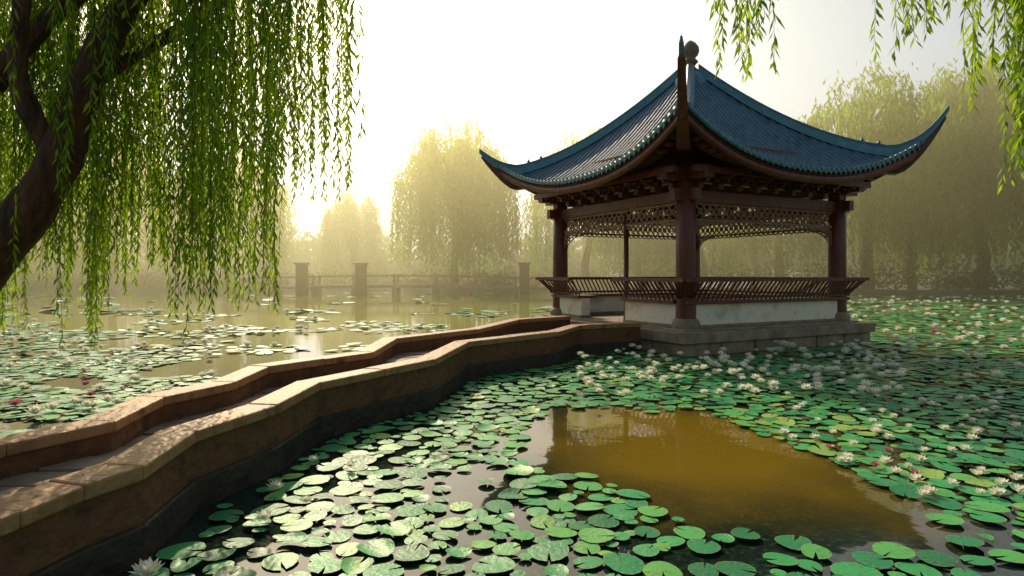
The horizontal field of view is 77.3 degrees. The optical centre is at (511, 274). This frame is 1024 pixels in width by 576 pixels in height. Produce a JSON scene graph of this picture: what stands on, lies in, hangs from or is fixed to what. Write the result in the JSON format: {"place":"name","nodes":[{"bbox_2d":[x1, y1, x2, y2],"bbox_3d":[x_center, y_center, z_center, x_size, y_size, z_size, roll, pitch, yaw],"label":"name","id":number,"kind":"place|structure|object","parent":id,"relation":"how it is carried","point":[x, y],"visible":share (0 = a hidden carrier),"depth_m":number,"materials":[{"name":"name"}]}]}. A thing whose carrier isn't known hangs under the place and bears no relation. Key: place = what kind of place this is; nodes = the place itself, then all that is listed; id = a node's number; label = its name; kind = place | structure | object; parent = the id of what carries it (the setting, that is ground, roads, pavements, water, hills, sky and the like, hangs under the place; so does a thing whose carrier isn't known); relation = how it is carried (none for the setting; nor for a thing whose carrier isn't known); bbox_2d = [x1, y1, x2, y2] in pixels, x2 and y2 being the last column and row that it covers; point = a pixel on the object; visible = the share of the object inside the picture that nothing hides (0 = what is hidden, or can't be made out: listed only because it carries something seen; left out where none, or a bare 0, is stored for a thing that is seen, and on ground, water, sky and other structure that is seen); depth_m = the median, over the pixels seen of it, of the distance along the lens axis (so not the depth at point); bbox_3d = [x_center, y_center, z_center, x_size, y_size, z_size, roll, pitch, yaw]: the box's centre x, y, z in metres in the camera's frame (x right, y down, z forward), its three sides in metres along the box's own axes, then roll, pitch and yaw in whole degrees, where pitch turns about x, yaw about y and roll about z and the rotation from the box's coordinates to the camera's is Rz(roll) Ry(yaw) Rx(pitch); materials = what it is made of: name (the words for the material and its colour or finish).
{"place":"outdoors","nodes":[
{"label":"outdoors","id":0,"kind":"place"},
{"bbox_2d":[0,0,1022,274],"label":"sky","id":1,"kind":"structure","parent":0,"point":[534,73],"materials":[{"name":"white"}]},
{"bbox_2d":[0,291,1023,575],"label":"water","id":2,"kind":"structure","parent":0,"point":[708,471],"depth_m":5.88,"materials":[{"name":"brown liquid"}]},
{"bbox_2d":[0,315,640,575],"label":"zigzag stone causeway","id":3,"kind":"structure","parent":2,"relation":"in","point":[121,487],"depth_m":4.86,"materials":[{"name":"brown stone"}]},
{"bbox_2d":[231,262,552,295],"bbox_3d":[-9.050,0.700,49.600,25.300,3.200,2.600,0,0,0],"label":"footbridge","id":4,"kind":"object","parent":2,"relation":"in","point":[359,286],"visible":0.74,"depth_m":49.10,"materials":[{"name":"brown wood"}]},
{"bbox_2d":[0,291,1023,575],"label":"lily pads","id":5,"kind":"object","parent":2,"relation":"on","point":[588,533],"visible":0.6,"depth_m":5.43,"materials":[{"name":"green plant"}]},
{"bbox_2d":[7,302,982,473],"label":"pink water lily flowers","id":6,"kind":"object","parent":5,"relation":"on","point":[14,402],"visible":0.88,"depth_m":7.56,"materials":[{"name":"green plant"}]},
{"bbox_2d":[0,295,1023,575],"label":"white water lily flowers","id":7,"kind":"object","parent":5,"relation":"on","point":[148,567],"visible":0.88,"depth_m":9.46,"materials":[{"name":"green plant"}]},
{"bbox_2d":[479,35,949,356],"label":"chinese pavilion","id":8,"kind":"structure","parent":2,"relation":"in","point":[689,143],"depth_m":14.42,"materials":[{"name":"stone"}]},
{"bbox_2d":[5,275,1023,295],"bbox_3d":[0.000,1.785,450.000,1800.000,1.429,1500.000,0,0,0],"label":"ground","id":9,"kind":"structure","parent":0,"point":[920,291],"depth_m":59.04,"materials":[{"name":"plant"}]},
{"bbox_2d":[1,125,99,283],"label":"willow tree","id":10,"kind":"object","parent":9,"relation":"on","point":[38,261],"visible":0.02,"depth_m":69.43,"materials":[{"name":"green plant"}]},
{"bbox_2d":[41,133,176,285],"bbox_3d":[-41.168,-6.922,65.904,12.521,16.714,12.739,0,0,-11],"label":"willow tree","id":11,"kind":"object","parent":9,"relation":"on","point":[142,237],"visible":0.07,"depth_m":64.68,"materials":[{"name":"green plant"}]},
{"bbox_2d":[0,0,366,348],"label":"weeping willow tree","id":12,"kind":"object","parent":9,"relation":"on","point":[66,133],"visible":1,"depth_m":5.12,"materials":[{"name":"green plant"}]},
{"bbox_2d":[151,135,299,285],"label":"willow tree","id":13,"kind":"object","parent":9,"relation":"on","point":[285,246],"visible":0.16,"depth_m":67.24,"materials":[{"name":"green plant"}]},
{"bbox_2d":[313,188,389,283],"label":"willow tree","id":14,"kind":"object","parent":9,"relation":"on","point":[369,239],"visible":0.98,"depth_m":78.09,"materials":[{"name":"green plant"}]},
{"bbox_2d":[384,113,528,284],"bbox_3d":[-4.821,-6.871,60.965,12.157,16.661,13.532,0,0,34],"label":"willow tree","id":15,"kind":"object","parent":9,"relation":"on","point":[468,200],"visible":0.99,"depth_m":57.66,"materials":[{"name":"green plant"}]},
{"bbox_2d":[7,219,1023,283],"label":"distant tree belt","id":16,"kind":"object","parent":9,"relation":"on","point":[305,253],"visible":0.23,"depth_m":85.88,"materials":[{"name":"green plant"}]},
{"bbox_2d":[7,256,1023,291],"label":"shore shrubs","id":17,"kind":"object","parent":9,"relation":"on","point":[962,282],"visible":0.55,"depth_m":58.46,"materials":[{"name":"green plant"}]},
{"bbox_2d":[407,268,623,287],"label":"flowering shrubs","id":18,"kind":"object","parent":9,"relation":"on","point":[471,282],"visible":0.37,"depth_m":60.85,"materials":[{"name":"green plant"}]},
{"bbox_2d":[518,124,658,286],"bbox_3d":[7.330,-6.677,63.680,14.291,16.304,12.368,0,0,16],"label":"willow tree","id":19,"kind":"object","parent":9,"relation":"on","point":[539,211],"visible":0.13,"depth_m":62.57,"materials":[{"name":"green plant"}]},
{"bbox_2d":[581,210,675,285],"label":"willow tree","id":20,"kind":"object","parent":9,"relation":"on","point":[667,242],"visible":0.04,"depth_m":65.23,"materials":[{"name":"green plant"}]},
{"bbox_2d":[641,211,762,284],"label":"willow tree","id":21,"kind":"object","parent":9,"relation":"on","point":[703,259],"visible":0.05,"depth_m":67.64,"materials":[{"name":"green plant"}]},
{"bbox_2d":[707,115,847,290],"bbox_3d":[22.619,-6.165,53.871,11.581,15.194,11.383,0,0,-25],"label":"willow tree","id":22,"kind":"object","parent":9,"relation":"on","point":[779,256],"visible":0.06,"depth_m":52.63,"materials":[{"name":"green plant"}]},
{"bbox_2d":[774,60,1001,288],"bbox_3d":[29.097,-7.970,52.883,14.347,18.912,16.577,0,0,-29],"label":"willow tree","id":23,"kind":"object","parent":9,"relation":"on","point":[879,196],"visible":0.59,"depth_m":48.22,"materials":[{"name":"green plant"}]},
{"bbox_2d":[847,117,993,289],"bbox_3d":[34.886,-6.165,56.134,11.581,15.194,11.383,0,0,-22],"label":"willow tree","id":24,"kind":"object","parent":9,"relation":"on","point":[910,252],"visible":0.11,"depth_m":54.36,"materials":[{"name":"green plant"}]},
{"bbox_2d":[881,42,1023,289],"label":"willow tree","id":25,"kind":"object","parent":9,"relation":"on","point":[987,115],"visible":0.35,"depth_m":50.55,"materials":[{"name":"green plant"}]},
{"bbox_2d":[949,83,1023,269],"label":"willow tree","id":26,"kind":"object","parent":9,"relation":"on","point":[1021,213],"visible":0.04,"depth_m":54.60,"materials":[{"name":"green plant"}]},
{"bbox_2d":[705,0,1023,197],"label":"weeping willow tree","id":27,"kind":"object","parent":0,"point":[1017,26],"visible":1,"depth_m":5.71,"materials":[{"name":"green plant"}]}
]}

